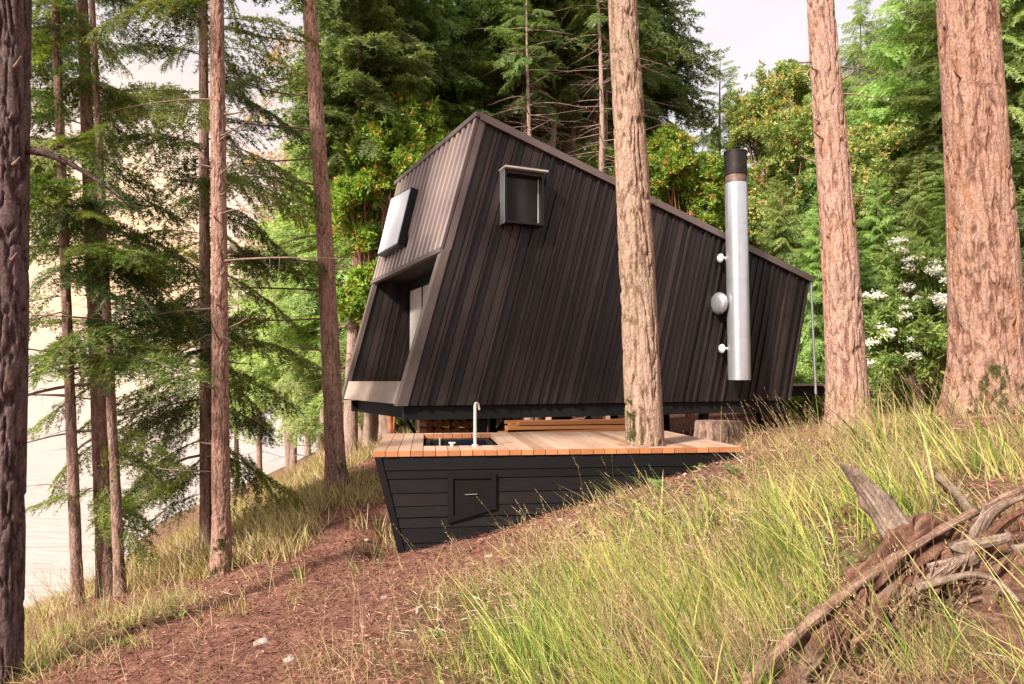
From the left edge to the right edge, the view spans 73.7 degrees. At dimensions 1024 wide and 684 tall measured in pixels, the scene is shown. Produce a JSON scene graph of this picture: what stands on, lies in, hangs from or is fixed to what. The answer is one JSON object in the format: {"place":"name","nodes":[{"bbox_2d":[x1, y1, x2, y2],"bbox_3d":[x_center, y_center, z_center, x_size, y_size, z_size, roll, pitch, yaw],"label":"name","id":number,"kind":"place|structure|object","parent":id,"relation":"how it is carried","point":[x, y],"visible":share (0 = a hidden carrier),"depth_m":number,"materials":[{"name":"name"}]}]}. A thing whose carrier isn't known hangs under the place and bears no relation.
{"place":"outdoors","nodes":[
{"label":"outdoors","id":0,"kind":"place"},
{"bbox_2d":[23,381,317,610],"bbox_3d":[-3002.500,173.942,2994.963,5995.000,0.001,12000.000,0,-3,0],"label":"water","id":1,"kind":"structure","parent":0,"point":[47,540],"depth_m":50.19,"materials":[{"name":"grey liquid"}]},
{"bbox_2d":[465,419,472,427],"bbox_3d":[-0.789,1.608,13.466,0.164,0.164,0.400,2,-4,-26],"label":"firewood log","id":2,"kind":"object","parent":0,"point":[470,421],"visible":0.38,"depth_m":13.37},
{"bbox_2d":[28,0,930,380],"label":"sky","id":3,"kind":"structure","parent":0,"point":[767,31],"materials":[{"name":"white"}]},
{"bbox_2d":[12,402,1023,683],"bbox_3d":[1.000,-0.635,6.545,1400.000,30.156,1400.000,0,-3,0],"label":"ground","id":4,"kind":"structure","parent":0,"point":[357,588],"depth_m":5.62,"materials":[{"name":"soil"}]},
{"bbox_2d":[0,0,121,683],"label":"fir tree","id":5,"kind":"object","parent":4,"relation":"on","point":[17,150],"visible":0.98,"depth_m":5.55,"materials":[{"name":"brown plant"}]},
{"bbox_2d":[53,645,72,658],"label":"seedling","id":6,"kind":"object","parent":4,"relation":"on","point":[65,652],"visible":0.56,"depth_m":5.80,"materials":[{"name":"green plant"}]},
{"bbox_2d":[29,0,195,597],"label":"young fir","id":7,"kind":"object","parent":4,"relation":"on","point":[104,244],"visible":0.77,"depth_m":8.53,"materials":[{"name":"green plant"}]},
{"bbox_2d":[27,0,207,607],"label":"young fir","id":8,"kind":"object","parent":4,"relation":"on","point":[59,111],"visible":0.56,"depth_m":8.57,"materials":[{"name":"green plant"}]},
{"bbox_2d":[110,635,134,646],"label":"seedling","id":9,"kind":"object","parent":4,"relation":"on","point":[125,643],"visible":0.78,"depth_m":5.83,"materials":[{"name":"green plant"}]},
{"bbox_2d":[25,0,252,598],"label":"young fir","id":10,"kind":"object","parent":4,"relation":"on","point":[94,341],"visible":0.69,"depth_m":8.69,"materials":[{"name":"green plant"}]},
{"bbox_2d":[164,606,186,619],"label":"seedling","id":11,"kind":"object","parent":4,"relation":"on","point":[179,613],"visible":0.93,"depth_m":6.34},
{"bbox_2d":[29,0,337,547],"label":"young fir","id":12,"kind":"object","parent":4,"relation":"on","point":[201,204],"visible":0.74,"depth_m":11.15,"materials":[{"name":"green plant"}]},
{"bbox_2d":[80,0,355,577],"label":"fir tree","id":13,"kind":"object","parent":4,"relation":"on","point":[221,542],"visible":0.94,"depth_m":8.62,"materials":[{"name":"brown plant"}]},
{"bbox_2d":[181,266,275,486],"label":"shore tree","id":14,"kind":"object","parent":4,"relation":"on","point":[236,439],"visible":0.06,"depth_m":45.46,"materials":[{"name":"plant"}]},
{"bbox_2d":[228,198,282,478],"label":"shore tree","id":15,"kind":"object","parent":4,"relation":"on","point":[258,454],"visible":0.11,"depth_m":37.68,"materials":[{"name":"plant"}]},
{"bbox_2d":[252,637,268,644],"bbox_3d":[-1.995,2.395,5.449,0.126,0.065,0.099,-1,-3,22],"label":"stone","id":16,"kind":"object","parent":4,"relation":"on","point":[264,639],"visible":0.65,"depth_m":5.42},
{"bbox_2d":[173,0,349,493],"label":"fir tree","id":17,"kind":"object","parent":4,"relation":"on","point":[335,468],"visible":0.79,"depth_m":11.99,"materials":[{"name":"brown plant"}]},
{"bbox_2d":[231,152,317,469],"bbox_3d":[-9.410,-0.865,30.284,5.805,15.578,6.251,-2,-4,29],"label":"shore tree","id":18,"kind":"object","parent":4,"relation":"on","point":[270,374],"visible":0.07,"depth_m":29.69,"materials":[{"name":"plant"}]},
{"bbox_2d":[233,29,322,472],"bbox_3d":[-11.205,-4.658,34.858,5.237,23.024,5.246,0,-3,0],"label":"arbutus tree","id":19,"kind":"object","parent":4,"relation":"on","point":[286,438],"visible":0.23,"depth_m":34.10,"materials":[{"name":"green plant"}]},
{"bbox_2d":[244,102,347,456],"bbox_3d":[-6.877,-2.172,24.980,5.515,14.799,5.938,1,-3,-17],"label":"shore tree","id":20,"kind":"object","parent":4,"relation":"on","point":[290,308],"visible":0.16,"depth_m":23.94,"materials":[{"name":"plant"}]},
{"bbox_2d":[304,435,310,456],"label":"shore tree","id":21,"kind":"object","parent":4,"relation":"on","point":[307,448],"depth_m":43.55,"materials":[{"name":"brown wood"}]},
{"bbox_2d":[251,35,405,458],"bbox_3d":[-6.583,-4.898,27.279,7.275,20.524,7.118,1,-3,-13],"label":"fir tree","id":22,"kind":"object","parent":4,"relation":"on","point":[310,388],"visible":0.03,"depth_m":25.40,"materials":[{"name":"green plant"}]},
{"bbox_2d":[266,211,415,434],"bbox_3d":[-4.948,-4.827,24.075,7.000,17.574,7.022,1,-3,-18],"label":"fir tree","id":23,"kind":"object","parent":4,"relation":"on","point":[316,357],"visible":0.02,"depth_m":22.75,"materials":[{"name":"plant"}]},
{"bbox_2d":[254,0,441,456],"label":"young fir","id":24,"kind":"object","parent":4,"relation":"on","point":[341,9],"visible":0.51,"depth_m":18.67,"materials":[{"name":"plant"}]},
{"bbox_2d":[275,4,442,441],"bbox_3d":[-4.992,-6.349,22.389,5.728,20.458,5.505,0,-3,4],"label":"young fir","id":25,"kind":"object","parent":4,"relation":"on","point":[360,428],"visible":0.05,"depth_m":21.68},
{"bbox_2d":[292,0,449,446],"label":"young fir","id":26,"kind":"object","parent":4,"relation":"on","point":[370,420],"visible":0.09,"depth_m":19.73,"materials":[{"name":"plant"}]},
{"bbox_2d":[311,73,458,433],"bbox_3d":[-3.333,-2.193,19.156,4.430,10.512,3.534,0,-3,0],"label":"arbutus tree","id":27,"kind":"object","parent":4,"relation":"on","point":[411,146],"visible":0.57,"depth_m":18.51,"materials":[{"name":"green plant"}]},
{"bbox_2d":[298,0,493,439],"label":"young fir","id":28,"kind":"object","parent":4,"relation":"on","point":[446,21],"visible":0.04,"depth_m":21.23,"materials":[{"name":"plant"}]},
{"bbox_2d":[326,1,475,431],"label":"young fir","id":29,"kind":"object","parent":4,"relation":"on","point":[398,426],"visible":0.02,"depth_m":23.74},
{"bbox_2d":[419,427,433,432],"bbox_3d":[-1.692,1.766,13.507,0.157,0.157,0.400,2,-4,-26],"label":"firewood log","id":30,"kind":"object","parent":4,"relation":"on","point":[425,430],"visible":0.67,"depth_m":13.36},
{"bbox_2d":[419,420,432,427],"bbox_3d":[-1.704,1.612,13.539,0.146,0.146,0.400,2,-4,-26],"label":"firewood log","id":31,"kind":"object","parent":30,"relation":"on","point":[426,423],"visible":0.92,"depth_m":13.38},
{"bbox_2d":[335,0,520,422],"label":"fir tree","id":32,"kind":"object","parent":4,"relation":"on","point":[468,100],"visible":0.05,"depth_m":23.36,"materials":[{"name":"plant"}]},
{"bbox_2d":[409,7,451,430],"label":"dead fir","id":33,"kind":"object","parent":4,"relation":"on","point":[417,421],"visible":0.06,"depth_m":21.14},
{"bbox_2d":[425,628,443,642],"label":"seedling","id":34,"kind":"object","parent":4,"relation":"on","point":[435,633],"visible":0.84,"depth_m":4.84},
{"bbox_2d":[431,427,442,434],"bbox_3d":[-1.499,1.764,13.474,0.142,0.142,0.400,2,-4,-26],"label":"firewood log","id":35,"kind":"object","parent":4,"relation":"on","point":[437,430],"visible":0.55,"depth_m":13.31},
{"bbox_2d":[431,420,442,427],"bbox_3d":[-1.510,1.610,13.502,0.167,0.167,0.400,2,-4,-26],"label":"firewood log","id":36,"kind":"object","parent":35,"relation":"on","point":[437,423],"visible":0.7,"depth_m":13.33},
{"bbox_2d":[440,427,450,432],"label":"firewood log","id":37,"kind":"object","parent":4,"relation":"on","point":[446,430],"visible":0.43,"depth_m":13.37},
{"bbox_2d":[441,420,449,426],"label":"firewood log","id":38,"kind":"object","parent":37,"relation":"on","point":[446,423],"visible":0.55,"depth_m":13.38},
{"bbox_2d":[448,427,461,433],"bbox_3d":[-1.142,1.763,13.462,0.168,0.168,0.400,2,-4,-26],"label":"firewood log","id":39,"kind":"object","parent":4,"relation":"on","point":[455,430],"visible":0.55,"depth_m":13.30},
{"bbox_2d":[447,419,460,427],"bbox_3d":[-1.165,1.611,13.516,0.154,0.154,0.400,2,-4,-26],"label":"firewood log","id":40,"kind":"object","parent":39,"relation":"on","point":[455,423],"visible":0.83,"depth_m":13.35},
{"bbox_2d":[460,428,469,432],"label":"firewood log","id":41,"kind":"object","parent":4,"relation":"on","point":[463,430],"visible":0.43,"depth_m":13.30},
{"bbox_2d":[459,420,468,426],"bbox_3d":[-0.989,1.611,13.515,0.133,0.133,0.400,2,-4,-26],"label":"firewood log","id":42,"kind":"object","parent":41,"relation":"on","point":[464,423],"visible":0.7,"depth_m":13.35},
{"bbox_2d":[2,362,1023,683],"bbox_3d":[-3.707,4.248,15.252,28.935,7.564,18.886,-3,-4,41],"label":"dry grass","id":43,"kind":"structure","parent":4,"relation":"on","point":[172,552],"depth_m":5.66,"materials":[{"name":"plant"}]},
{"bbox_2d":[469,1,560,419],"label":"dead fir","id":44,"kind":"object","parent":4,"relation":"on","point":[496,83],"visible":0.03,"depth_m":24.03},
{"bbox_2d":[435,0,598,423],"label":"fir tree","id":45,"kind":"object","parent":4,"relation":"on","point":[465,3],"visible":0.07,"depth_m":23.84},
{"bbox_2d":[438,0,611,419],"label":"fir tree","id":46,"kind":"object","parent":4,"relation":"on","point":[548,59],"visible":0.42,"depth_m":22.86,"materials":[{"name":"plant"}]},
{"bbox_2d":[478,0,585,419],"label":"dead fir","id":47,"kind":"object","parent":4,"relation":"on","point":[517,65],"visible":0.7,"depth_m":20.86,"materials":[{"name":"plant"}]},
{"bbox_2d":[480,0,610,419],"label":"dead fir","id":48,"kind":"object","parent":4,"relation":"on","point":[554,133],"visible":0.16,"depth_m":23.12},
{"bbox_2d":[373,431,741,553],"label":"wooden deck","id":49,"kind":"structure","parent":4,"relation":"on","point":[426,490],"depth_m":7.86,"materials":[{"name":"brown wood"}]},
{"bbox_2d":[426,437,493,454],"bbox_3d":[-0.701,1.660,9.230,0.924,0.610,1.755,0,-3,-7],"label":"bathtub","id":50,"kind":"object","parent":49,"relation":"in","point":[445,442],"visible":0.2,"depth_m":10.03,"materials":[{"name":"black metal"}]},
{"bbox_2d":[449,402,479,445],"bbox_3d":[-0.562,0.996,8.289,0.405,0.533,0.126,1,-3,-20],"label":"water tap","id":51,"kind":"object","parent":49,"relation":"on","point":[474,426],"visible":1,"depth_m":8.29,"materials":[{"name":"silver metal"}]},
{"bbox_2d":[342,111,816,448],"bbox_3d":[1.621,-0.719,15.498,10.075,6.872,4.823,1,-3,-22],"label":"cabin","id":52,"kind":"object","parent":4,"relation":"on","point":[495,291],"visible":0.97,"depth_m":13.53,"materials":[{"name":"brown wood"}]},
{"bbox_2d":[378,187,417,257],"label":"facade window","id":53,"kind":"structure","parent":52,"relation":"in","point":[395,237],"depth_m":14.72,"materials":[{"name":"white glass"}]},
{"bbox_2d":[409,282,428,351],"bbox_3d":[-1.936,-0.231,15.114,0.036,2.140,2.142,2,-4,-26],"label":"sliding door","id":54,"kind":"structure","parent":52,"relation":"in","point":[417,294],"depth_m":15.68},
{"bbox_2d":[499,165,547,227],"bbox_3d":[0.219,-2.725,12.905,0.882,1.063,0.340,1,-3,-22],"label":"window","id":55,"kind":"structure","parent":52,"relation":"in","point":[521,202],"depth_m":12.94,"materials":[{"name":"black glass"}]},
{"bbox_2d":[511,0,659,155],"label":"fir tree","id":56,"kind":"object","parent":4,"relation":"on","point":[568,147],"visible":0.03,"depth_m":27.28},
{"bbox_2d":[530,0,643,416],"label":"dead fir","id":57,"kind":"object","parent":4,"relation":"on","point":[573,134],"visible":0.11,"depth_m":24.12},
{"bbox_2d":[501,0,694,416],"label":"fir tree","id":58,"kind":"object","parent":4,"relation":"on","point":[648,35],"visible":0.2,"depth_m":23.50,"materials":[{"name":"plant"}]},
{"bbox_2d":[531,0,672,418],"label":"dead fir","id":59,"kind":"object","parent":4,"relation":"on","point":[601,124],"visible":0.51,"depth_m":21.46,"materials":[{"name":"plant"}]},
{"bbox_2d":[545,0,679,418],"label":"dead fir","id":60,"kind":"object","parent":4,"relation":"on","point":[606,97],"visible":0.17,"depth_m":23.58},
{"bbox_2d":[602,617,633,636],"bbox_3d":[0.669,1.795,4.247,0.215,0.107,0.220,-1,-3,21],"label":"seedling","id":61,"kind":"object","parent":4,"relation":"on","point":[617,627],"visible":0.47,"depth_m":4.27,"materials":[{"name":"green plant"}]},
{"bbox_2d":[556,4,706,175],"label":"fir tree","id":62,"kind":"object","parent":4,"relation":"on","point":[666,68],"visible":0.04,"depth_m":29.00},
{"bbox_2d":[608,0,664,446],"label":"fir tree","id":63,"kind":"object","parent":4,"relation":"on","point":[644,424],"visible":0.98,"depth_m":8.49,"materials":[{"name":"beige plant"}]},
{"bbox_2d":[575,122,724,417],"bbox_3d":[4.801,-2.461,22.427,5.722,10.224,3.242,-1,-3,9],"label":"arbutus tree","id":64,"kind":"object","parent":4,"relation":"on","point":[679,181],"visible":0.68,"depth_m":21.86,"materials":[{"name":"green plant"}]},
{"bbox_2d":[587,0,723,147],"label":"fir tree","id":65,"kind":"object","parent":4,"relation":"on","point":[685,110],"visible":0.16,"depth_m":29.51,"materials":[{"name":"plant"}]},
{"bbox_2d":[644,478,676,492],"bbox_3d":[1.607,1.575,7.492,0.339,0.175,0.516,1,-3,-20],"label":"fern","id":66,"kind":"object","parent":4,"relation":"on","point":[656,484],"visible":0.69,"depth_m":7.51,"materials":[{"name":"green plant"}]},
{"bbox_2d":[693,420,745,442],"bbox_3d":[3.374,1.580,11.146,1.034,0.580,1.064,0,-3,0],"label":"tree stump","id":67,"kind":"object","parent":4,"relation":"on","point":[702,428],"visible":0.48,"depth_m":10.81,"materials":[{"name":"brown wood"}]},
{"bbox_2d":[691,47,766,209],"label":"fir tree","id":68,"kind":"object","parent":4,"relation":"on","point":[717,143],"visible":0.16,"depth_m":36.96,"materials":[{"name":"plant"}]},
{"bbox_2d":[721,462,740,475],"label":"fern","id":69,"kind":"object","parent":4,"relation":"on","point":[737,468],"visible":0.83,"depth_m":7.32,"materials":[{"name":"green plant"}]},
{"bbox_2d":[724,58,818,260],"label":"arbutus tree","id":70,"kind":"object","parent":4,"relation":"on","point":[767,125],"visible":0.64,"depth_m":26.53,"materials":[{"name":"green plant"}]},
{"bbox_2d":[757,172,820,407],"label":"cedar tree","id":71,"kind":"object","parent":4,"relation":"on","point":[790,236],"visible":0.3,"depth_m":23.08,"materials":[{"name":"plant"}]},
{"bbox_2d":[765,104,816,246],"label":"cedar tree","id":72,"kind":"object","parent":4,"relation":"on","point":[794,181],"visible":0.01,"depth_m":30.10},
{"bbox_2d":[773,363,824,419],"bbox_3d":[7.972,1.562,19.053,1.977,1.957,1.853,0,-3,0],"label":"shrub","id":73,"kind":"object","parent":4,"relation":"on","point":[799,379],"visible":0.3,"depth_m":18.81,"materials":[{"name":"green plant"}]},
{"bbox_2d":[788,196,824,410],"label":"cedar tree","id":74,"kind":"object","parent":4,"relation":"on","point":[805,347],"visible":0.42,"depth_m":20.95,"materials":[{"name":"plant"}]},
{"bbox_2d":[795,349,824,409],"bbox_3d":[9.348,1.133,20.197,2.628,2.335,2.426,-2,-4,34],"label":"shrub","id":75,"kind":"object","parent":4,"relation":"on","point":[806,372],"visible":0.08,"depth_m":20.07,"materials":[{"name":"green plant"}]},
{"bbox_2d":[778,86,879,292],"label":"cedar tree","id":76,"kind":"object","parent":4,"relation":"on","point":[806,184],"visible":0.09,"depth_m":26.39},
{"bbox_2d":[796,0,892,434],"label":"fir tree","id":77,"kind":"object","parent":4,"relation":"on","point":[845,348],"visible":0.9,"depth_m":9.16,"materials":[{"name":"brown plant"}]},
{"bbox_2d":[808,225,884,409],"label":"fir tree","id":78,"kind":"object","parent":4,"relation":"on","point":[863,274],"visible":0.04,"depth_m":19.84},
{"bbox_2d":[811,0,886,172],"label":"fir tree","id":79,"kind":"object","parent":4,"relation":"on","point":[859,52],"visible":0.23,"depth_m":33.73,"materials":[{"name":"plant"}]},
{"bbox_2d":[840,501,859,519],"bbox_3d":[2.536,1.264,5.118,0.172,0.144,0.061,0,-3,0],"label":"wood chunk","id":80,"kind":"object","parent":4,"relation":"on","point":[843,511],"visible":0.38,"depth_m":5.10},
{"bbox_2d":[844,552,857,563],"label":"seedling","id":81,"kind":"object","parent":4,"relation":"on","point":[853,560],"visible":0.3,"depth_m":4.42,"materials":[{"name":"green plant"}]},
{"bbox_2d":[792,384,937,424],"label":"walkway","id":82,"kind":"structure","parent":4,"relation":"on","point":[803,390],"depth_m":16.74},
{"bbox_2d":[844,27,914,226],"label":"cedar tree","id":83,"kind":"object","parent":4,"relation":"on","point":[870,76],"visible":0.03,"depth_m":27.76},
{"bbox_2d":[856,171,904,339],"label":"cedar tree","id":84,"kind":"object","parent":4,"relation":"on","point":[887,228],"visible":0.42,"depth_m":21.19,"materials":[{"name":"plant"}]},
{"bbox_2d":[868,358,909,410],"bbox_3d":[9.558,1.204,17.974,2.028,1.601,1.746,0,-3,0],"label":"shrub","id":85,"kind":"object","parent":4,"relation":"on","point":[871,372],"visible":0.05,"depth_m":17.59,"materials":[{"name":"green plant"}]},
{"bbox_2d":[878,2,907,96],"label":"fir tree","id":86,"kind":"object","parent":4,"relation":"on","point":[888,35],"visible":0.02,"depth_m":43.31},
{"bbox_2d":[847,112,942,274],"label":"arbutus tree","id":87,"kind":"object","parent":4,"relation":"on","point":[861,139],"visible":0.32,"depth_m":22.66,"materials":[{"name":"green plant"}]},
{"bbox_2d":[849,0,944,291],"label":"cedar tree","id":88,"kind":"object","parent":4,"relation":"on","point":[893,55],"visible":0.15,"depth_m":24.23,"materials":[{"name":"plant"}]},
{"bbox_2d":[777,462,1023,683],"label":"rotten stump","id":89,"kind":"object","parent":4,"relation":"on","point":[880,507],"visible":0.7,"depth_m":3.78,"materials":[{"name":"red wood"}]},
{"bbox_2d":[738,485,1023,683],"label":"fallen branch","id":90,"kind":"object","parent":89,"relation":"on","point":[922,542],"visible":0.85,"depth_m":3.64,"materials":[{"name":"wood"}]},
{"bbox_2d":[864,0,937,91],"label":"fir tree","id":91,"kind":"object","parent":4,"relation":"on","point":[903,35],"depth_m":32.72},
{"bbox_2d":[868,363,942,412],"bbox_3d":[9.396,1.113,16.173,1.976,1.538,1.670,0,-3,0],"label":"shrub","id":92,"kind":"object","parent":4,"relation":"on","point":[897,391],"visible":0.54,"depth_m":16.06,"materials":[{"name":"green plant"}]},
{"bbox_2d":[881,162,945,399],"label":"cedar tree","id":93,"kind":"object","parent":4,"relation":"on","point":[923,225],"visible":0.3,"depth_m":19.08,"materials":[{"name":"plant"}]},
{"bbox_2d":[890,357,943,405],"bbox_3d":[10.587,0.875,17.000,2.432,2.084,2.015,0,-3,0],"label":"shrub","id":94,"kind":"object","parent":4,"relation":"on","point":[938,388],"visible":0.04,"depth_m":16.88,"materials":[{"name":"green plant"}]},
{"bbox_2d":[921,155,946,324],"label":"fir tree","id":95,"kind":"object","parent":4,"relation":"on","point":[942,196],"visible":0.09,"depth_m":18.33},
{"bbox_2d":[857,0,1023,286],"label":"fir tree","id":96,"kind":"object","parent":4,"relation":"on","point":[912,103],"visible":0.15,"depth_m":21.46,"materials":[{"name":"plant"}]},
{"bbox_2d":[862,230,1023,413],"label":"elder shrub","id":97,"kind":"object","parent":4,"relation":"on","point":[912,306],"visible":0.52,"depth_m":14.05,"materials":[{"name":"green plant"}]},
{"bbox_2d":[880,0,1023,261],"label":"fir tree","id":98,"kind":"object","parent":4,"relation":"on","point":[1012,21],"visible":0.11,"depth_m":21.31,"materials":[{"name":"green wood"}]},
{"bbox_2d":[891,1,1019,148],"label":"cedar tree","id":99,"kind":"object","parent":4,"relation":"on","point":[925,53],"depth_m":27.28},
{"bbox_2d":[934,473,978,519],"bbox_3d":[3.233,1.119,4.990,0.066,0.200,0.990,-1,-3,20],"label":"fallen branch","id":100,"kind":"object","parent":4,"relation":"on","point":[957,498],"visible":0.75,"depth_m":4.91,"materials":[{"name":"brown wood"}]},
{"bbox_2d":[934,0,1023,419],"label":"fir tree","id":101,"kind":"object","parent":4,"relation":"on","point":[985,311],"visible":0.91,"depth_m":7.38,"materials":[{"name":"red plant"}]},
{"bbox_2d":[1005,0,1023,229],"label":"fir tree","id":102,"kind":"object","parent":4,"relation":"on","point":[1015,98],"visible":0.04,"depth_m":22.19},
{"bbox_2d":[19,362,1023,683],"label":"grass","id":103,"kind":"structure","parent":0,"point":[563,620],"depth_m":4.43,"materials":[{"name":"plant"}]},
{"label":"plank","id":104,"kind":"object","parent":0,"visible":0},
{"bbox_2d":[514,428,624,431],"bbox_3d":[1.226,1.640,12.557,2.530,0.071,0.140,1,-3,-22],"label":"plank","id":105,"kind":"object","parent":104,"relation":"on","point":[591,430],"visible":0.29,"depth_m":12.54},
{"bbox_2d":[505,425,624,429],"bbox_3d":[1.021,1.556,12.477,2.420,0.101,0.140,1,-3,-22],"label":"plank","id":106,"kind":"object","parent":105,"relation":"on","point":[537,427],"visible":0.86,"depth_m":12.39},
{"bbox_2d":[516,420,624,424],"bbox_3d":[1.163,1.479,12.540,2.304,0.090,0.140,1,-3,-22],"label":"plank","id":107,"kind":"object","parent":106,"relation":"on","point":[569,422],"visible":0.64,"depth_m":12.41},
{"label":"plank","id":108,"kind":"object","parent":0,"visible":0},
{"bbox_2d":[526,429,569,430],"bbox_3d":[1.214,1.649,12.725,2.391,0.077,0.140,1,-3,-22],"label":"plank","id":109,"kind":"object","parent":108,"relation":"on","point":[552,429],"visible":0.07,"depth_m":12.58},
{"bbox_2d":[505,424,620,430],"bbox_3d":[0.977,1.564,12.631,2.324,0.100,0.140,1,-3,-22],"label":"plank","id":110,"kind":"object","parent":109,"relation":"on","point":[575,424],"visible":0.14,"depth_m":12.70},
{"bbox_2d":[508,419,624,425],"bbox_3d":[1.068,1.486,12.673,2.421,0.071,0.140,1,-3,-22],"label":"plank","id":111,"kind":"object","parent":110,"relation":"on","point":[511,423],"visible":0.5,"depth_m":12.65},
{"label":"plank","id":112,"kind":"object","parent":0,"visible":0},
{"bbox_2d":[504,419,591,423],"bbox_3d":[1.127,1.497,12.870,2.686,0.097,0.140,1,-3,-22],"label":"plank","id":113,"kind":"object","parent":112,"relation":"on","point":[506,421],"visible":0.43,"depth_m":12.44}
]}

